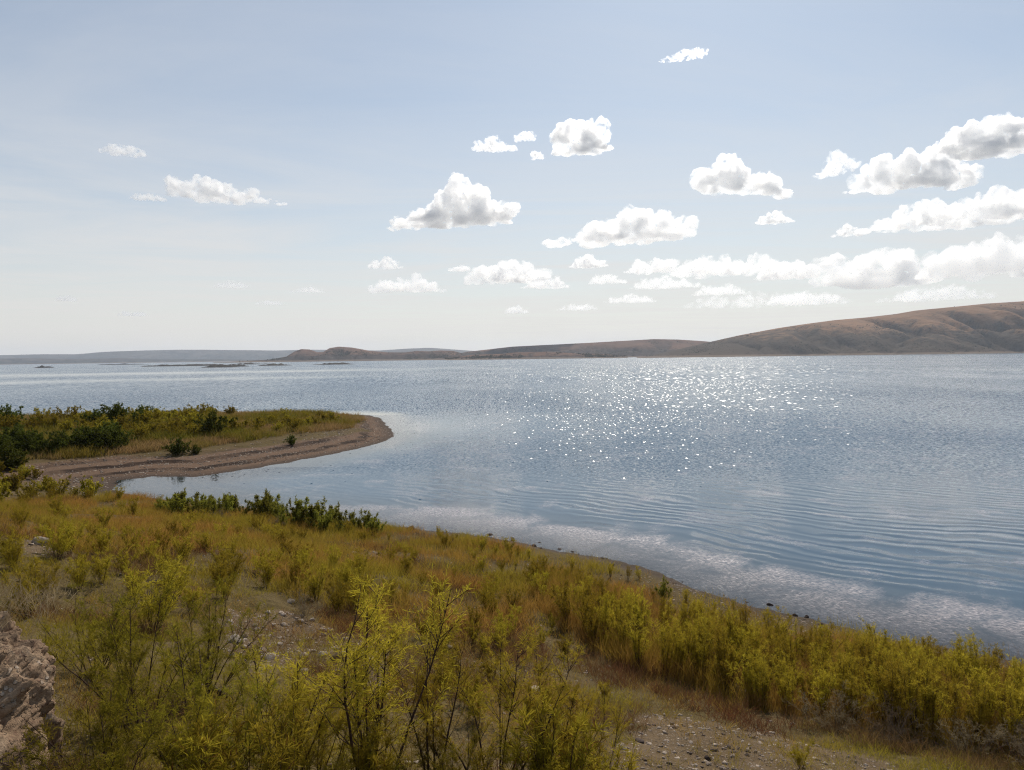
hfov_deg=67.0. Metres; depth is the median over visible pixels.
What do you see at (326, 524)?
shore shrub
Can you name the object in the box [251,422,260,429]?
olive shrub
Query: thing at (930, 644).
feathery shrub
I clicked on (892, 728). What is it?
dry shrub
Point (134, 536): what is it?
shrub
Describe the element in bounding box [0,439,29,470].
round bush
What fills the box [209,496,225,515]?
shore shrub
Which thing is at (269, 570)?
shrub
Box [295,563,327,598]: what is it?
shrub
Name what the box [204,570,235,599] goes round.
shrub
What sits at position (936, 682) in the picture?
feathery shrub
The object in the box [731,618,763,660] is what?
feathery shrub
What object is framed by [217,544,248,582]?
shrub
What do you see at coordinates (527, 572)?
shrub
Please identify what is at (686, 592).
feathery shrub
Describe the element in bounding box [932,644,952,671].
feathery shrub
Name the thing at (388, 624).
shrub
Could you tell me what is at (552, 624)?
shrub
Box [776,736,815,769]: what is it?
shrub
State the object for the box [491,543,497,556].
feathery shrub
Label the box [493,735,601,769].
shrub
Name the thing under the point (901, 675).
feathery shrub
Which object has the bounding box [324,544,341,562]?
shrub
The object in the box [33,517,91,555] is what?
shrub
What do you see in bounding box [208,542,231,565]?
shrub
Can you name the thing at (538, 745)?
tamarisk bush
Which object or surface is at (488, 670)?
shrub
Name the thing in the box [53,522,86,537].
shrub
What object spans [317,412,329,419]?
olive shrub
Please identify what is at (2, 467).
olive shrub
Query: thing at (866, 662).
feathery shrub
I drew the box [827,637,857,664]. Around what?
feathery shrub
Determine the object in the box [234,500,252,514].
shore shrub
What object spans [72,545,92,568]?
shrub
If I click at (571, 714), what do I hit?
tamarisk sapling
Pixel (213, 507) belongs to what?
shore shrub
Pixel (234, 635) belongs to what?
rock
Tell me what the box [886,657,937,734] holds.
feathery shrub
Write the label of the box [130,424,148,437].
olive shrub
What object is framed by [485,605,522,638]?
shrub
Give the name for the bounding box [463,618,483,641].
shrub
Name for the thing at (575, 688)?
shrub
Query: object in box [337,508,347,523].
shore shrub
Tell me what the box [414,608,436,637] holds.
shrub
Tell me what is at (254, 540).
grass
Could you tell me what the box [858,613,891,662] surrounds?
feathery shrub
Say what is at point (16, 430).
round bush
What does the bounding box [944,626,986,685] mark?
feathery shrub
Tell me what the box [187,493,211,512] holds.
shore shrub
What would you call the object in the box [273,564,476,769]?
tamarisk sapling
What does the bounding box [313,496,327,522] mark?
shore shrub
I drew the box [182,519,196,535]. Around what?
shrub
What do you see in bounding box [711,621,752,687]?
feathery shrub
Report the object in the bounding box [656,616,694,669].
feathery shrub
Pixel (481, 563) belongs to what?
shrub
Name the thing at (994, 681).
feathery shrub
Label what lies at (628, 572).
feathery shrub
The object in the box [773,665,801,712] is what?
feathery shrub
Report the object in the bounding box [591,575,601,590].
feathery shrub
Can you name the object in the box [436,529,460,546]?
shrub
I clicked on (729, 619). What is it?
feathery shrub
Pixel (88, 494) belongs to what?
shrub
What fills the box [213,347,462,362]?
hill
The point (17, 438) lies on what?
round bush
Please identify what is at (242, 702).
tamarisk bush
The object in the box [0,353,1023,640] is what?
water
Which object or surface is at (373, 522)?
shore shrub
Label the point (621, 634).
feathery shrub
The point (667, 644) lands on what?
feathery shrub
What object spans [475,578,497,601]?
shrub
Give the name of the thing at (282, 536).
shrub
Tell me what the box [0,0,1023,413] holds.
sky
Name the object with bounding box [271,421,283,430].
olive shrub
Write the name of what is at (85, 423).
olive shrub
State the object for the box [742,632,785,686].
feathery shrub
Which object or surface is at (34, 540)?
rock
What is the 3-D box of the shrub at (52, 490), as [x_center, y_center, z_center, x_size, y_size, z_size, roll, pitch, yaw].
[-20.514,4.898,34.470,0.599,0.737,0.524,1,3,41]
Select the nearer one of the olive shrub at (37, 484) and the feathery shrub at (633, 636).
the feathery shrub at (633, 636)
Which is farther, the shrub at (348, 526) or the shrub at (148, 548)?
the shrub at (348, 526)
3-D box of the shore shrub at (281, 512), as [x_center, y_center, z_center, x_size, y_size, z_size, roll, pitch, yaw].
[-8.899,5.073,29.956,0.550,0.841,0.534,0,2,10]
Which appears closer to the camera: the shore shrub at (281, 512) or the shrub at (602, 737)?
the shrub at (602, 737)
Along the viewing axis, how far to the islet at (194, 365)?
1141.22 m
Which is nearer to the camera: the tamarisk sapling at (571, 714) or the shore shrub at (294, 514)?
the tamarisk sapling at (571, 714)
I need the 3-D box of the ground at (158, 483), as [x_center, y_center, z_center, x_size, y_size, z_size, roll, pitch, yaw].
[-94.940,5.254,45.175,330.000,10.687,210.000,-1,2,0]
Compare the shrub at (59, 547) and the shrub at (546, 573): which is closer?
the shrub at (59, 547)
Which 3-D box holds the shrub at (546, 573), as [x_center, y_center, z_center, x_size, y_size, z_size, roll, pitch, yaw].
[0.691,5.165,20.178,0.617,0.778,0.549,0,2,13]
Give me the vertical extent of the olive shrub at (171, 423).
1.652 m
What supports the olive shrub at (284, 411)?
on the ground at (158, 483)
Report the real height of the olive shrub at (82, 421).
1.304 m
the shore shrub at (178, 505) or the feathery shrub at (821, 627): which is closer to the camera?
the feathery shrub at (821, 627)
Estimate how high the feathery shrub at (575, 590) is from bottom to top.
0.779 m
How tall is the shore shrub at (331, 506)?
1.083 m
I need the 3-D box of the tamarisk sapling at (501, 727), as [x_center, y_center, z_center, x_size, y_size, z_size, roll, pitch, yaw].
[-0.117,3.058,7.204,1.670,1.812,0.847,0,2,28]
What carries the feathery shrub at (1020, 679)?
on the ground at (158, 483)
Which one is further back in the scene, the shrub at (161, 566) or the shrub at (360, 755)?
the shrub at (161, 566)
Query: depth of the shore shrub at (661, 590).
21.00 m
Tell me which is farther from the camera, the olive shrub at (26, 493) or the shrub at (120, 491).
the shrub at (120, 491)
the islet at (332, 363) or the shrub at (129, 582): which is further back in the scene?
the islet at (332, 363)
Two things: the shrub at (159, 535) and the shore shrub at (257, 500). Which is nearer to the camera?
the shrub at (159, 535)
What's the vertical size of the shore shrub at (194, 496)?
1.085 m
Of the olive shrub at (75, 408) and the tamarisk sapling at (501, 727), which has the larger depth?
the olive shrub at (75, 408)
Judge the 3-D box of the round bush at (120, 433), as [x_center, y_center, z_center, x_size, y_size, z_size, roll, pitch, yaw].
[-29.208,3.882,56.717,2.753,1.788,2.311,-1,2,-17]
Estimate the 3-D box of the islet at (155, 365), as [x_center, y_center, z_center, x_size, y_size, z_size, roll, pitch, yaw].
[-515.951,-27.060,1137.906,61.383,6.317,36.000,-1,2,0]
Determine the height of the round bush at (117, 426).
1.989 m
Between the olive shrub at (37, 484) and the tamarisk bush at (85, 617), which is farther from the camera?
the olive shrub at (37, 484)
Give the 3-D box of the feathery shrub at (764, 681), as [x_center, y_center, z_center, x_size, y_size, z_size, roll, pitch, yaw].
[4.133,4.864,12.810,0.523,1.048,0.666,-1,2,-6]
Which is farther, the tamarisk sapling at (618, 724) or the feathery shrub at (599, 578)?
the feathery shrub at (599, 578)
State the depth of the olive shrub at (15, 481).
38.65 m
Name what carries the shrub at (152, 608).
on the ground at (158, 483)
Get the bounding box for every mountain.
[0,348,468,359]
[0,358,252,364]
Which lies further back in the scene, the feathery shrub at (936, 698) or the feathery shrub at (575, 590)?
the feathery shrub at (575, 590)
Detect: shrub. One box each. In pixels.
[0,414,20,429]
[0,461,5,472]
[0,470,25,491]
[0,477,11,501]
[0,523,23,554]
[0,525,32,569]
[0,554,46,618]
[5,506,33,526]
[8,465,35,477]
[10,488,35,501]
[11,503,26,517]
[12,496,31,503]
[17,479,44,496]
[22,416,41,428]
[27,467,43,478]
[30,559,60,597]
[31,411,47,425]
[33,407,50,416]
[33,514,57,537]
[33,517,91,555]
[33,518,76,560]
[35,481,45,490]
[41,474,71,495]
[42,475,60,491]
[44,414,64,427]
[45,409,65,418]
[45,488,57,496]
[46,493,62,507]
[47,499,63,515]
[47,503,78,518]
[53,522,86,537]
[55,405,81,418]
[56,418,73,432]
[63,556,94,590]
[65,414,79,422]
[68,486,81,495]
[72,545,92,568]
[74,417,92,426]
[76,409,91,418]
[76,421,94,428]
[76,523,117,552]
[79,475,103,497]
[79,487,92,498]
[80,546,113,583]
[83,488,93,498]
[86,523,102,538]
[93,526,113,546]
[94,417,116,428]
[94,507,114,525]
[103,543,141,572]
[113,413,129,428]
[114,485,125,496]
[115,551,185,631]
[117,424,133,431]
[117,523,131,539]
[119,526,145,550]
[119,569,145,596]
[121,496,140,514]
[124,419,139,429]
[125,405,146,418]
[129,698,267,769]
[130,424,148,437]
[130,538,160,559]
[134,407,157,422]
[139,417,166,435]
[146,526,174,552]
[151,406,165,418]
[151,494,164,504]
[151,550,182,580]
[152,548,177,567]
[154,499,164,510]
[160,417,178,430]
[160,556,195,596]
[162,410,175,419]
[163,519,181,533]
[165,490,186,514]
[169,487,188,506]
[169,527,189,541]
[169,531,195,560]
[172,408,180,418]
[173,417,191,431]
[176,405,194,418]
[176,576,214,612]
[178,409,199,424]
[179,492,199,511]
[180,510,205,522]
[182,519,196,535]
[185,421,202,435]
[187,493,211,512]
[187,504,195,512]
[188,403,208,414]
[188,697,272,769]
[193,527,213,552]
[194,497,210,513]
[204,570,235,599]
[206,561,229,586]
[207,503,216,514]
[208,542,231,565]
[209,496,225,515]
[209,497,222,510]
[210,508,230,518]
[213,519,228,534]
[214,536,238,562]
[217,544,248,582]
[222,493,233,512]
[223,404,234,413]
[224,492,237,512]
[227,420,244,430]
[228,522,246,533]
[231,704,345,769]
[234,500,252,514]
[239,679,345,769]
[241,419,252,426]
[244,488,267,514]
[245,511,265,528]
[249,552,264,572]
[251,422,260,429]
[252,415,267,426]
[253,549,281,586]
[254,488,274,515]
[256,546,267,560]
[266,413,278,422]
[268,491,280,504]
[269,524,287,541]
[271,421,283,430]
[271,499,284,518]
[273,530,287,544]
[274,407,291,415]
[275,506,289,519]
[278,513,289,525]
[278,535,293,552]
[278,558,310,587]
[281,539,314,560]
[282,416,295,425]
[284,506,301,523]
[287,416,303,429]
[287,587,329,617]
[288,498,310,525]
[288,553,306,572]
[289,526,296,536]
[292,545,319,564]
[294,495,309,523]
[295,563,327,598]
[296,527,308,539]
[303,416,313,423]
[304,516,316,527]
[305,500,320,522]
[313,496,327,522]
[313,509,334,530]
[313,514,328,532]
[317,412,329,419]
[320,577,350,612]
[321,708,431,769]
[323,565,341,580]
[324,502,339,522]
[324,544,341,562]
[326,412,339,420]
[331,554,360,589]
[334,519,345,531]
[334,577,368,610]
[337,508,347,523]
[342,520,353,534]
[345,510,355,524]
[346,551,370,575]
[347,568,374,596]
[350,516,357,528]
[354,527,376,540]
[354,549,373,565]
[356,517,365,530]
[359,507,377,528]
[359,607,373,620]
[361,691,397,722]
[365,518,375,534]
[371,516,386,533]
[376,543,404,561]
[380,573,399,596]
[385,622,403,640]
[386,648,403,669]
[390,540,404,550]
[391,549,415,573]
[401,542,409,554]
[401,580,411,595]
[405,669,440,710]
[408,544,420,557]
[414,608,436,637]
[416,571,429,584]
[421,609,443,624]
[421,627,457,659]
[423,653,461,689]
[427,591,452,614]
[428,576,447,597]
[428,644,457,681]
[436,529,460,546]
[436,621,460,642]
[446,741,495,769]
[447,565,464,577]
[451,663,486,703]
[459,683,490,719]
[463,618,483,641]
[465,648,504,681]
[466,604,487,626]
[468,547,478,558]
[472,533,487,551]
[472,583,505,608]
[472,628,491,655]
[473,555,486,570]
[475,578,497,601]
[479,573,502,592]
[482,671,523,699]
[484,595,499,615]
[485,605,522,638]
[489,622,509,644]
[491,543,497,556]
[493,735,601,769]
[496,558,505,569]
[498,687,613,769]
[501,536,516,551]
[505,586,526,606]
[508,604,521,616]
[521,559,540,583]
[525,557,542,577]
[527,624,553,643]
[528,570,549,589]
[533,657,548,676]
[534,723,608,769]
[538,554,551,569]
[539,562,558,578]
[539,610,560,630]
[548,573,573,622]
[553,566,575,577]
[554,632,575,655]
[556,677,581,705]
[568,557,577,569]
[569,585,597,627]
[570,580,583,599]
[570,736,641,769]
[576,575,593,589]
[576,604,602,648]
[577,587,588,603]
[582,579,600,596]
[590,575,610,609]
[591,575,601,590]
[592,587,615,635]
[596,627,615,649]
[598,678,613,697]
[599,597,619,625]
[605,611,635,648]
[607,563,613,576]
[608,580,634,622]
[608,595,638,641]
[620,586,639,621]
[625,585,652,630]
[625,609,659,666]
[626,566,631,579]
[628,600,645,631]
[635,565,641,578]
[644,611,679,652]
[654,574,672,601]
[656,598,679,627]
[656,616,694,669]
[658,631,681,674]
[660,618,684,645]
[663,597,673,615]
[671,621,708,680]
[676,591,697,634]
[682,586,690,602]
[683,598,718,642]
[688,611,716,666]
[689,598,707,619]
[689,607,718,651]
[694,600,724,637]
[704,641,732,691]
[707,604,715,616]
[709,625,724,653]
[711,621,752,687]
[714,637,744,683]
[715,600,751,648]
[718,603,758,663]
[718,605,736,624]
[720,621,737,651]
[725,650,762,701]
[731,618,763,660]
[741,634,767,671]
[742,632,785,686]
[747,614,773,654]
[747,649,777,709]
[753,629,786,674]
[759,606,792,647]
[760,631,789,682]
[761,611,776,630]
[769,618,803,663]
[772,629,798,669]
[772,650,798,686]
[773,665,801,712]
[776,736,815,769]
[781,680,885,731]
[783,659,804,704]
[788,624,813,655]
[795,627,825,668]
[797,660,822,706]
[807,637,832,674]
[808,647,832,690]
[808,656,841,715]
[811,616,850,658]
[812,616,830,640]
[822,647,856,687]
[826,638,862,712]
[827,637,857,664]
[830,638,842,652]
[834,642,863,676]
[836,664,872,724]
[841,632,868,664]
[842,638,883,697]
[845,630,862,651]
[851,691,937,745]
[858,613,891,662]
[858,650,882,681]
[860,657,890,724]
[864,634,900,682]
[870,650,921,734]
[877,635,905,657]
[879,643,932,703]
[881,646,914,712]
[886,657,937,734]
[888,635,920,670]
[895,644,926,675]
[896,646,921,695]
[898,634,918,656]
[903,659,935,718]
[904,707,1023,757]
[906,637,932,668]
[912,656,963,734]
[914,667,942,693]
[917,637,935,655]
[918,632,938,661]
[920,654,935,673]
[922,646,948,676]
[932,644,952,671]
[932,671,961,703]
[936,653,966,682]
[941,631,972,680]
[942,671,985,736]
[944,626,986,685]
[952,665,1002,725]
[961,677,994,709]
[963,645,987,675]
[963,671,997,742]
[967,712,1023,765]
[973,643,1002,677]
[973,664,997,690]
[982,671,1022,716]
[983,667,1008,710]
[986,642,1006,663]
[992,670,1023,750]
[1000,667,1012,687]
[1005,653,1023,693]
[1006,657,1023,687]
[1007,666,1023,732]
[1009,666,1023,711]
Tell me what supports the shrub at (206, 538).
on the ground at (158, 483)
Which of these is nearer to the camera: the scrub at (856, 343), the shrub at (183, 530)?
the shrub at (183, 530)
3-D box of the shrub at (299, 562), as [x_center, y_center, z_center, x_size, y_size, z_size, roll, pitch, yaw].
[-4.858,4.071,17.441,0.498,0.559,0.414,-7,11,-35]
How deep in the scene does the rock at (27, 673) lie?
5.56 m
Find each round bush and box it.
[0,402,38,426]
[0,423,47,442]
[0,430,42,454]
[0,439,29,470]
[2,425,19,438]
[6,427,49,451]
[13,437,44,454]
[39,441,69,454]
[43,430,91,451]
[44,440,67,449]
[65,422,98,444]
[69,426,101,450]
[74,408,104,422]
[76,423,112,445]
[84,425,112,435]
[90,430,126,449]
[92,420,124,433]
[100,402,129,422]
[100,425,131,446]
[108,421,135,441]
[108,427,134,437]
[125,404,154,422]
[160,434,191,454]
[187,444,201,454]
[189,409,238,436]
[282,434,296,444]
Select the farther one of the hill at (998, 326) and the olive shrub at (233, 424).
the hill at (998, 326)
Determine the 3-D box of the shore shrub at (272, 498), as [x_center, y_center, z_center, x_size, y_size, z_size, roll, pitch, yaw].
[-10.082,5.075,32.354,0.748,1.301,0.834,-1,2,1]
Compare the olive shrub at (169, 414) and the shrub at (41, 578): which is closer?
the shrub at (41, 578)
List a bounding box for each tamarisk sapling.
[233,622,359,769]
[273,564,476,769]
[283,699,363,769]
[354,627,481,769]
[415,621,586,769]
[515,624,598,769]
[535,683,633,769]
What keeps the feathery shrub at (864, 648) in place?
on the ground at (158, 483)
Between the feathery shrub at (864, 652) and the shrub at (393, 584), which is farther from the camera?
the shrub at (393, 584)
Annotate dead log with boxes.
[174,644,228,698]
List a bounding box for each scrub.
[239,341,687,361]
[649,304,1022,355]
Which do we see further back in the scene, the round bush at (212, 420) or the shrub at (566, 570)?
the round bush at (212, 420)
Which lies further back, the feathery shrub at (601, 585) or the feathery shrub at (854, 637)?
the feathery shrub at (601, 585)
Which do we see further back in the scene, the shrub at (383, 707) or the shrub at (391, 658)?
the shrub at (391, 658)
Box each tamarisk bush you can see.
[0,635,171,769]
[27,578,147,677]
[32,581,251,740]
[97,615,318,769]
[141,571,278,702]
[174,661,309,769]
[303,706,406,769]
[408,709,500,769]
[473,713,586,769]
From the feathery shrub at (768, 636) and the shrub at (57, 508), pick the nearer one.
the feathery shrub at (768, 636)
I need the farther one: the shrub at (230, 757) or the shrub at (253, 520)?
the shrub at (253, 520)
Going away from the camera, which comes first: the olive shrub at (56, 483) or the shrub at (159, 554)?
the shrub at (159, 554)
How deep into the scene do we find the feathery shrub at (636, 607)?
16.68 m
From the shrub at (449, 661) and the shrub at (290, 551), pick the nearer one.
the shrub at (449, 661)
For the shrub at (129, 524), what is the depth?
20.49 m
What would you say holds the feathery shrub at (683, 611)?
on the ground at (158, 483)
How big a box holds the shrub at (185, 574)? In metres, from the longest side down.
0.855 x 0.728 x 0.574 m
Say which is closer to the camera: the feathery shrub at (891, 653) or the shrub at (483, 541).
the feathery shrub at (891, 653)
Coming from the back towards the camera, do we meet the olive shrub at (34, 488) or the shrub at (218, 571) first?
the olive shrub at (34, 488)
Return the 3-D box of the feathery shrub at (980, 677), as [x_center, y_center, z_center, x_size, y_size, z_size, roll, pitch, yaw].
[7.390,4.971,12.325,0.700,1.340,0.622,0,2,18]
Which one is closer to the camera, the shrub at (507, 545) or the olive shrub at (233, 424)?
the shrub at (507, 545)
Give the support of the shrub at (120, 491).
on the ground at (158, 483)
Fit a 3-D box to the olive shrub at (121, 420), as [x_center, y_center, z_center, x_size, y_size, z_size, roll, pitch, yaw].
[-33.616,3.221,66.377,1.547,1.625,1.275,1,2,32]
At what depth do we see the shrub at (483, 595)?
17.95 m
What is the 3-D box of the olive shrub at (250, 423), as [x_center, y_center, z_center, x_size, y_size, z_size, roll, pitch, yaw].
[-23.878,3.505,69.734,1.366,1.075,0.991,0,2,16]
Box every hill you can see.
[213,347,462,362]
[446,352,627,359]
[463,339,706,356]
[637,301,1023,357]
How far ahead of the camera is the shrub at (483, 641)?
14.00 m
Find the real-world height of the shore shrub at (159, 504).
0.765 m
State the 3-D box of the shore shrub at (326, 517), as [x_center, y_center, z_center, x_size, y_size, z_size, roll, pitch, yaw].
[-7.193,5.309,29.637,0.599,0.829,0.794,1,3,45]
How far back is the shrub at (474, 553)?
23.80 m
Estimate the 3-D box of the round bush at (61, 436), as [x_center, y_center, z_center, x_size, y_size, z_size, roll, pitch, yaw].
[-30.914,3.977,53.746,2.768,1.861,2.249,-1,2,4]
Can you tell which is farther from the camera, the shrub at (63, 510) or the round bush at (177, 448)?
the round bush at (177, 448)
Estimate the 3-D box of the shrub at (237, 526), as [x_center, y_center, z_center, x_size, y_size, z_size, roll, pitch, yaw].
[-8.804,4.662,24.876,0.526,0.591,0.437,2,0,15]
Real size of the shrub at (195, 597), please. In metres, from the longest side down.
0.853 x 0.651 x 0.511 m
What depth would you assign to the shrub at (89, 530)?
17.85 m
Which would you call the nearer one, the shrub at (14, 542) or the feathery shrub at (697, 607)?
the shrub at (14, 542)
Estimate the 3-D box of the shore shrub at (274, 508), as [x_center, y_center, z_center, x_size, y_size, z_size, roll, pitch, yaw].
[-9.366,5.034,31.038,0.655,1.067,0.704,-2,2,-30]
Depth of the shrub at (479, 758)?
7.17 m
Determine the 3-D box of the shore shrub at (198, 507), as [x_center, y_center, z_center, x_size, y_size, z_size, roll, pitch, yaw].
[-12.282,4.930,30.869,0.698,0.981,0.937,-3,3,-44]
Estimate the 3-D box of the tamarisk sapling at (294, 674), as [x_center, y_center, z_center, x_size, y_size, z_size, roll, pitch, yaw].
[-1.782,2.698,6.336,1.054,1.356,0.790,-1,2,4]
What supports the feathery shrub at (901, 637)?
on the ground at (158, 483)
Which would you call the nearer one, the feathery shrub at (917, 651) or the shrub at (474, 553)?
the feathery shrub at (917, 651)
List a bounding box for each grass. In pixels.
[0,408,365,459]
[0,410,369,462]
[0,489,1022,685]
[0,493,1023,769]
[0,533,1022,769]
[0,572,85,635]
[522,567,1023,751]
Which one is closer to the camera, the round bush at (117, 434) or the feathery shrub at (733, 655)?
the feathery shrub at (733, 655)
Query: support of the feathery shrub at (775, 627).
on the ground at (158, 483)
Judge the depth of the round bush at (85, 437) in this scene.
54.92 m
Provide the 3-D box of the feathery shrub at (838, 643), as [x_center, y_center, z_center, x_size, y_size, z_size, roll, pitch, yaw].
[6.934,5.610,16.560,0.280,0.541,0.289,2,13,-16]
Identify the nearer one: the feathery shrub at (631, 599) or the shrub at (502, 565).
the feathery shrub at (631, 599)
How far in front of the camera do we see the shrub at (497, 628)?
14.47 m
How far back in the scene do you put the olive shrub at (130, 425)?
64.36 m
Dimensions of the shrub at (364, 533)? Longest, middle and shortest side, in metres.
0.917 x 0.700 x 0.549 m
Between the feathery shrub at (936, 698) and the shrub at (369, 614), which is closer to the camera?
the feathery shrub at (936, 698)
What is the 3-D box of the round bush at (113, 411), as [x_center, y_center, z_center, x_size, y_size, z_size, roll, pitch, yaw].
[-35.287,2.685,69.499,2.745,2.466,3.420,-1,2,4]
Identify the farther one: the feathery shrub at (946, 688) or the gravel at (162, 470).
the gravel at (162, 470)
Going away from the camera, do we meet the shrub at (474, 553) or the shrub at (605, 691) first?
the shrub at (605, 691)
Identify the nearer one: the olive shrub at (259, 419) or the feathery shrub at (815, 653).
the feathery shrub at (815, 653)
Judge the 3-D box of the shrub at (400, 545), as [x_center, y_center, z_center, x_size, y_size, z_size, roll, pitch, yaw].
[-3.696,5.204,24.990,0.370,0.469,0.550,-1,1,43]
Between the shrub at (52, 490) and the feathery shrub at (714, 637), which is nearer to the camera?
the feathery shrub at (714, 637)
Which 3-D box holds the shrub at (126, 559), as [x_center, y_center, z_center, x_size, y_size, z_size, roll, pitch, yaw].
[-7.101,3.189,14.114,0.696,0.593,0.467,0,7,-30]
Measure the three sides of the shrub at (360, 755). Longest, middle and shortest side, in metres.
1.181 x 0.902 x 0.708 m
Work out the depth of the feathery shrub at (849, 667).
12.69 m
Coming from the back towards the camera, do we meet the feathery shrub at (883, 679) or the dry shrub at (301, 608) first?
the dry shrub at (301, 608)
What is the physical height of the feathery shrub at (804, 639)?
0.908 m
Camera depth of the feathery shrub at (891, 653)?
13.89 m
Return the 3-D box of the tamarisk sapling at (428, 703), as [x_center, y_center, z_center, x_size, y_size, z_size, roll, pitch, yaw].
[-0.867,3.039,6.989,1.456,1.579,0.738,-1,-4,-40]
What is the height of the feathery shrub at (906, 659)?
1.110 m
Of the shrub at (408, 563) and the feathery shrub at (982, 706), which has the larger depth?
the shrub at (408, 563)
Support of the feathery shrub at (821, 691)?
on the ground at (158, 483)
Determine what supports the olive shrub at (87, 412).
on the ground at (158, 483)
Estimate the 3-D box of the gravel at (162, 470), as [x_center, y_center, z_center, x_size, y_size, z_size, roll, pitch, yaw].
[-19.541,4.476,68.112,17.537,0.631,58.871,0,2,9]
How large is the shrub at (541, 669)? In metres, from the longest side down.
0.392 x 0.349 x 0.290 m
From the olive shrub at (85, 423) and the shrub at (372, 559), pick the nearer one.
the shrub at (372, 559)
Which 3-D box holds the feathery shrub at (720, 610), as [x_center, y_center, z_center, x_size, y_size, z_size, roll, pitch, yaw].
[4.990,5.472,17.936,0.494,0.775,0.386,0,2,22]
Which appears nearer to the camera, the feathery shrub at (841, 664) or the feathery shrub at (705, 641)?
the feathery shrub at (841, 664)
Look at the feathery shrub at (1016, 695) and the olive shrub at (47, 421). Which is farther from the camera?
the olive shrub at (47, 421)
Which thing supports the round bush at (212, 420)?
on the ground at (158, 483)
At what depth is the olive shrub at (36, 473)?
44.78 m
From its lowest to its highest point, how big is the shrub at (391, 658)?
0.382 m
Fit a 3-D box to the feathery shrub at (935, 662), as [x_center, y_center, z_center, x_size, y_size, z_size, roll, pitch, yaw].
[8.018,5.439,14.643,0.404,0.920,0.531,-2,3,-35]
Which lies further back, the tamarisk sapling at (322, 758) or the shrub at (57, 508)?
the shrub at (57, 508)
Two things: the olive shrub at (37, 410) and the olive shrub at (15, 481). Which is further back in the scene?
the olive shrub at (37, 410)
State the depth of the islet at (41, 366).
1156.52 m
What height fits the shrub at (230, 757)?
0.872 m
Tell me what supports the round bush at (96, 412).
on the ground at (158, 483)
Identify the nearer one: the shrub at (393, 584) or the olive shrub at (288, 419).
the shrub at (393, 584)
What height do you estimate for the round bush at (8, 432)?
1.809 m
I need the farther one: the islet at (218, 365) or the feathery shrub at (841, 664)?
the islet at (218, 365)
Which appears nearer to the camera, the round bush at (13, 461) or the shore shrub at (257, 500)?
the shore shrub at (257, 500)
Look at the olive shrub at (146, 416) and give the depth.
69.58 m
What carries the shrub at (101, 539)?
on the ground at (158, 483)
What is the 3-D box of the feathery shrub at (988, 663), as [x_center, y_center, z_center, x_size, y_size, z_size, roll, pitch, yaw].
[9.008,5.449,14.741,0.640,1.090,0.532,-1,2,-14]
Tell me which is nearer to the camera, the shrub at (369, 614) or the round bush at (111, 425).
the shrub at (369, 614)
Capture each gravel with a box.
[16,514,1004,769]
[25,414,390,494]
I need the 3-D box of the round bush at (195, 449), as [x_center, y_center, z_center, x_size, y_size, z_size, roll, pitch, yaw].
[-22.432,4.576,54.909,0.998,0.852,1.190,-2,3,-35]
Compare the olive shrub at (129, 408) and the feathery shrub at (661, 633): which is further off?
the olive shrub at (129, 408)
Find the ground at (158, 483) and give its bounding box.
[0,415,1023,769]
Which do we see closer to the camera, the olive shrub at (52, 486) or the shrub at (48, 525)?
the shrub at (48, 525)
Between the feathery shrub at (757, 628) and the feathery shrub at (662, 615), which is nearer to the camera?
the feathery shrub at (757, 628)
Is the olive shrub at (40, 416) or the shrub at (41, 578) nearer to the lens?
the shrub at (41, 578)
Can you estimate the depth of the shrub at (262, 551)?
18.91 m
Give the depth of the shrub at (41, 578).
11.73 m
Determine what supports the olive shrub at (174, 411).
on the ground at (158, 483)
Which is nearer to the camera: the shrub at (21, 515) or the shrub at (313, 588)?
the shrub at (313, 588)
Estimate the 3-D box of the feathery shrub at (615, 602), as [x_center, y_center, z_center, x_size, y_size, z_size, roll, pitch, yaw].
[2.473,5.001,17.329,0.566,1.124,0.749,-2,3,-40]
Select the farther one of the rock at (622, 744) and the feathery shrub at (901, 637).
the feathery shrub at (901, 637)
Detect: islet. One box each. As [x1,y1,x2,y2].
[35,365,53,367]
[100,363,133,364]
[141,364,167,366]
[168,364,217,365]
[201,364,235,367]
[227,363,265,364]
[259,363,286,365]
[314,362,349,364]
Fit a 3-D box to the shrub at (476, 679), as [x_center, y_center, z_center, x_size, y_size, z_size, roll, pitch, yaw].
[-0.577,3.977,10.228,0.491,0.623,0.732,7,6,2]
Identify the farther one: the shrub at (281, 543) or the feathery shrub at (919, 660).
the shrub at (281, 543)
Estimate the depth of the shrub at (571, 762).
6.78 m
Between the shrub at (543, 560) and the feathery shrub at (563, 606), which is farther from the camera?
the shrub at (543, 560)
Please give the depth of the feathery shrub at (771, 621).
17.67 m
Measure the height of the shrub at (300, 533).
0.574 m
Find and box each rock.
[0,611,65,769]
[32,536,49,544]
[228,633,240,643]
[264,653,275,660]
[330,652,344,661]
[617,743,626,749]
[635,738,643,743]
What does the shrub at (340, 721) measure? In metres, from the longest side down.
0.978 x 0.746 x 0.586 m
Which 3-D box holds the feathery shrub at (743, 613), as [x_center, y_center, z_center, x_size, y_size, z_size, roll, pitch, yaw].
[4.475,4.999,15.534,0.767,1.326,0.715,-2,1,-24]

